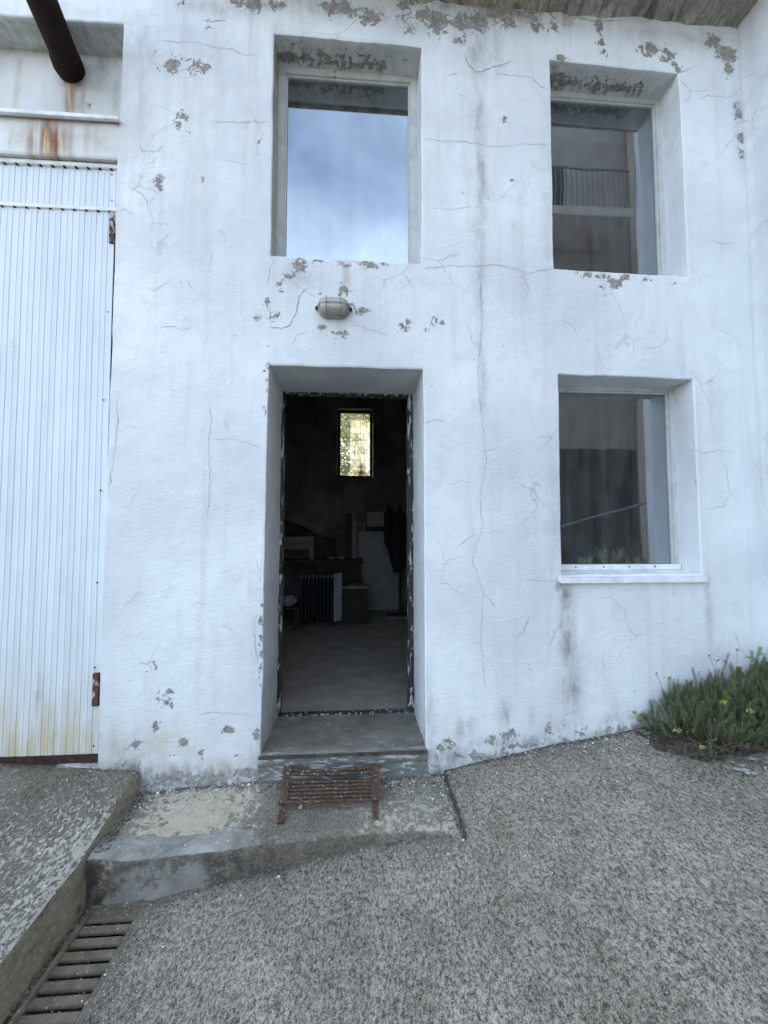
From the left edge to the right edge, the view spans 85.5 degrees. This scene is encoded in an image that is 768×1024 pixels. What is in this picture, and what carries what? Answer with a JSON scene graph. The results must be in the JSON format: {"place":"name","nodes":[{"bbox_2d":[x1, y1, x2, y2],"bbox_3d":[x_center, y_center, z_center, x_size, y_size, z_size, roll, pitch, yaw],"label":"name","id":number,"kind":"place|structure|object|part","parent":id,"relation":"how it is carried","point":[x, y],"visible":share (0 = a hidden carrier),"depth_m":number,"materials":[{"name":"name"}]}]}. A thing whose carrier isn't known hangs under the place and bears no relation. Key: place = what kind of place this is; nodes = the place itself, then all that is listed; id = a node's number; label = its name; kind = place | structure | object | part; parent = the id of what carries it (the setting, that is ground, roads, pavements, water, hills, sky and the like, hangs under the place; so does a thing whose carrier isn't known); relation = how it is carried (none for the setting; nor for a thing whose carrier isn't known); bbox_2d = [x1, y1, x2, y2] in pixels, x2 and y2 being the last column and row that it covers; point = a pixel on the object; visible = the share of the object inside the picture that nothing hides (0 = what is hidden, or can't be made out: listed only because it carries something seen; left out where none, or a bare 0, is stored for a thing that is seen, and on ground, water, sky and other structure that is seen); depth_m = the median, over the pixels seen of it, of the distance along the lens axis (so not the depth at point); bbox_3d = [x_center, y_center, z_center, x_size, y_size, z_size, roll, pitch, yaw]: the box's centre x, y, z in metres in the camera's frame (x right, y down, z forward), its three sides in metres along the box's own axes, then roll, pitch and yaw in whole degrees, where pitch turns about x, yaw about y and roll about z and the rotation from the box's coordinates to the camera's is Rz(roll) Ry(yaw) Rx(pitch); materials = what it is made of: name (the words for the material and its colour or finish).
{"place":"outdoors","nodes":[
{"label":"outdoors","id":0,"kind":"place"},
{"bbox_2d":[0,764,138,1023],"bbox_3d":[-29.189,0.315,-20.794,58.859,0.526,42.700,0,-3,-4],"label":"concrete ramp","id":1,"kind":"structure","parent":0,"point":[35,930],"depth_m":1.80,"materials":[{"name":"grey concrete"}]},
{"bbox_2d":[340,414,369,475],"label":"sky","id":2,"kind":"structure","parent":0,"point":[350,450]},
{"bbox_2d":[6,727,767,1023],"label":"ground","id":3,"kind":"structure","parent":0,"point":[372,955],"depth_m":1.54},
{"bbox_2d":[8,902,148,1023],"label":"drain grate","id":4,"kind":"object","parent":3,"relation":"on","point":[35,1000],"visible":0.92,"depth_m":1.54,"materials":[{"name":"black metal"}]},
{"bbox_2d":[54,936,75,956],"bbox_3d":[-1.241,1.686,1.615,0.063,0.023,0.076,0,-3,-4],"label":"weed","id":5,"kind":"object","parent":4,"relation":"on","point":[67,945],"visible":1,"depth_m":1.62,"materials":[{"name":"green plant"}]},
{"bbox_2d":[85,774,461,925],"bbox_3d":[-0.477,1.645,2.066,1.664,0.365,0.458,0,-3,-4],"label":"landing","id":6,"kind":"object","parent":3,"relation":"on","point":[159,859],"visible":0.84,"depth_m":1.95,"materials":[{"name":"grey concrete"}]},
{"bbox_2d":[277,763,378,823],"bbox_3d":[-0.275,1.441,2.144,0.517,0.133,0.274,0,-3,-4],"label":"boot scraper","id":7,"kind":"object","parent":6,"relation":"on","point":[306,792],"visible":1,"depth_m":2.15,"materials":[{"name":"brown metal"}]},
{"bbox_2d":[340,432,367,475],"bbox_3d":[-2.682,-1.147,11.654,5.134,7.083,3.615,0,-3,-4],"label":"tree","id":8,"kind":"object","parent":3,"relation":"on","point":[348,454],"visible":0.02,"depth_m":11.32,"materials":[{"name":"green plant"}]},
{"bbox_2d":[340,414,369,475],"bbox_3d":[-0.208,-0.686,10.783,4.043,6.068,4.181,-3,-4,41],"label":"tree","id":9,"kind":"object","parent":3,"relation":"on","point":[356,438],"visible":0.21,"depth_m":10.35,"materials":[{"name":"green plant"}]},
{"bbox_2d":[0,735,766,1022],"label":"paint flakes","id":10,"kind":"object","parent":3,"relation":"on","point":[278,876],"visible":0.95,"depth_m":2.09,"materials":[{"name":"white paint"}]},
{"bbox_2d":[0,0,767,791],"bbox_3d":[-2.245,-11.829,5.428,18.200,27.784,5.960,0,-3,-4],"label":"white building","id":11,"kind":"structure","parent":3,"relation":"on","point":[514,232],"depth_m":2.48,"materials":[{"name":"paint"}]},
{"bbox_2d":[26,0,84,82],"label":"flue pipe","id":12,"kind":"object","parent":11,"relation":"attached to","point":[64,56],"visible":0.97,"depth_m":2.37,"materials":[{"name":"brown metal"}]},
{"bbox_2d":[315,296,351,319],"bbox_3d":[-0.293,-1.196,2.410,0.216,0.114,0.097,0,-3,-4],"label":"wall lamp","id":13,"kind":"object","parent":11,"relation":"attached to","point":[326,307],"visible":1,"depth_m":2.39,"materials":[{"name":"white glass"}]},
{"bbox_2d":[282,605,406,711],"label":"floor","id":14,"kind":"structure","parent":11,"relation":"in","point":[327,665],"depth_m":3.92,"materials":[{"name":"grey concrete"}]},
{"bbox_2d":[283,604,299,630],"bbox_3d":[-1.252,1.365,5.369,0.300,0.292,0.260,0,-3,-4],"label":"stool","id":15,"kind":"object","parent":14,"relation":"on","point":[295,607],"visible":0.52,"depth_m":5.28,"materials":[{"name":"brown wood"}]},
{"bbox_2d":[283,595,296,606],"bbox_3d":[-1.241,1.147,5.374,0.231,0.158,0.192,0,-3,-4],"label":"plastic bag","id":16,"kind":"object","parent":15,"relation":"on","point":[289,600],"visible":0.8,"depth_m":5.31,"materials":[{"name":"white plastic"}]},
{"bbox_2d":[300,572,341,626],"bbox_3d":[-0.837,1.168,5.570,0.541,0.703,0.210,0,-3,-4],"label":"oil radiator","id":17,"kind":"object","parent":14,"relation":"on","point":[305,614],"visible":1,"depth_m":5.51,"materials":[{"name":"black metal"}]},
{"bbox_2d":[284,557,362,602],"bbox_3d":[-1.489,1.139,6.334,2.324,0.849,0.750,0,-3,-4],"label":"workbench","id":18,"kind":"object","parent":14,"relation":"on","point":[349,570],"visible":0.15,"depth_m":6.13,"materials":[{"name":"brown wood"}]},
{"bbox_2d":[284,537,315,559],"bbox_3d":[-1.345,0.543,6.301,0.568,0.333,0.400,0,-3,-4],"label":"oven","id":19,"kind":"object","parent":18,"relation":"on","point":[299,547],"visible":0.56,"depth_m":6.15,"materials":[{"name":"beige metal"}]},
{"bbox_2d":[284,519,345,557],"bbox_3d":[-1.255,0.405,6.802,1.450,0.661,0.530,0,-3,-4],"label":"tarp","id":20,"kind":"object","parent":18,"relation":"on","point":[325,547],"visible":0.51,"depth_m":6.60,"materials":[{"name":"brown fabric"}]},
{"bbox_2d":[336,522,345,557],"bbox_3d":[-0.674,0.441,6.469,0.149,0.557,0.049,0,-3,-4],"label":"cardboard sheet","id":21,"kind":"object","parent":18,"relation":"on","point":[340,538],"visible":0.92,"depth_m":6.46,"materials":[{"name":"brown cardboard"}]},
{"bbox_2d":[346,514,351,558],"bbox_3d":[-0.542,0.371,6.412,0.092,0.691,0.074,0,-3,-4],"label":"wooden board","id":22,"kind":"object","parent":18,"relation":"on","point":[348,536],"visible":1,"depth_m":6.39,"materials":[{"name":"brown wood"}]},
{"bbox_2d":[352,517,356,558],"bbox_3d":[-0.456,0.396,6.417,0.068,0.642,0.072,0,-3,-4],"label":"plank","id":23,"kind":"object","parent":18,"relation":"on","point":[354,537],"visible":1,"depth_m":6.39,"materials":[{"name":"brown wood"}]},
{"bbox_2d":[342,583,368,623],"bbox_3d":[-0.399,1.280,5.836,0.374,0.508,0.338,0,-3,-4],"label":"wooden crate","id":24,"kind":"object","parent":14,"relation":"on","point":[355,604],"visible":0.92,"depth_m":5.68,"materials":[{"name":"brown wood"}]},
{"bbox_2d":[345,582,362,585],"bbox_3d":[-0.422,1.007,5.824,0.212,0.034,0.170,1,-3,-16],"label":"folded sack","id":25,"kind":"object","parent":24,"relation":"on","point":[353,583],"visible":1,"depth_m":5.75,"materials":[{"name":"grey fabric"}]},
{"bbox_2d":[357,531,398,609],"bbox_3d":[-0.104,0.958,6.915,0.675,1.270,0.405,0,-3,-4],"label":"tall cabinet","id":26,"kind":"object","parent":14,"relation":"on","point":[379,576],"visible":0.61,"depth_m":6.71,"materials":[{"name":"metal"}]},
{"bbox_3d":[-0.284,0.927,6.708,0.273,1.212,0.014,0,-3,-4],"label":"door","id":27,"kind":"part","parent":26,"relation":"part of","materials":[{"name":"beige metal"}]},
{"bbox_2d":[366,512,384,529],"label":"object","id":28,"kind":"object","parent":26,"relation":"on","point":[375,520],"depth_m":6.91,"materials":[{"name":"beige metal"}]},
{"bbox_3d":[0.048,0.928,6.731,0.381,1.212,0.014,0,-3,-4],"label":"door","id":29,"kind":"part","parent":26,"relation":"part of","materials":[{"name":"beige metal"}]},
{"bbox_2d":[383,504,406,615],"bbox_3d":[0.221,0.713,6.241,0.453,1.687,0.183,0,-3,-4],"label":"coat stand","id":30,"kind":"object","parent":14,"relation":"on","point":[395,533],"visible":1,"depth_m":6.22,"materials":[{"name":"black fabric"}]},
{"bbox_2d":[389,616,406,618],"bbox_3d":[0.289,1.534,6.051,0.429,0.024,0.080,0,-3,-4],"label":"floor plank","id":31,"kind":"object","parent":14,"relation":"on","point":[397,617],"visible":0.6,"depth_m":6.01,"materials":[{"name":"grey wood"}]},
{"bbox_2d":[276,65,417,263],"bbox_3d":[-0.233,-2.192,2.714,0.925,1.421,0.060,0,-3,-4],"label":"window","id":32,"kind":"structure","parent":11,"relation":"in","point":[287,74],"depth_m":2.71,"materials":[{"name":"paint"}]},
{"bbox_2d":[337,410,372,477],"bbox_3d":[-0.514,-1.198,7.392,0.619,1.220,0.067,0,-3,-4],"label":"window","id":33,"kind":"structure","parent":11,"relation":"in","point":[340,412],"depth_m":7.38,"materials":[{"name":"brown wood"}]},
{"bbox_2d":[550,90,667,275],"bbox_3d":[1.473,-2.170,2.833,0.894,1.392,0.060,0,-3,-4],"label":"window","id":34,"kind":"structure","parent":11,"relation":"in","point":[569,98],"depth_m":2.85,"materials":[{"name":"paint"}]},
{"bbox_2d":[558,385,707,582],"bbox_3d":[1.482,-0.208,2.623,0.912,1.269,0.265,0,-3,-4],"label":"window","id":35,"kind":"structure","parent":11,"relation":"in","point":[674,566],"depth_m":2.71,"materials":[{"name":"paint"}]},
{"bbox_2d":[0,728,767,1023],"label":"grit","id":36,"kind":"object","parent":3,"relation":"on","point":[58,947],"visible":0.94,"depth_m":2.11,"materials":[{"name":"gravel"}]},
{"bbox_2d":[628,646,767,774],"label":"sedum clump","id":37,"kind":"object","parent":3,"relation":"on","point":[701,735],"visible":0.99,"depth_m":2.26,"materials":[{"name":"green plant"}]},
{"bbox_2d":[738,0,767,600],"bbox_3d":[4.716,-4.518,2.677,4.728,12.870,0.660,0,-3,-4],"label":"side wall","id":38,"kind":"structure","parent":3,"relation":"on","point":[753,48],"depth_m":2.61,"materials":[{"name":"paint"}]}
]}

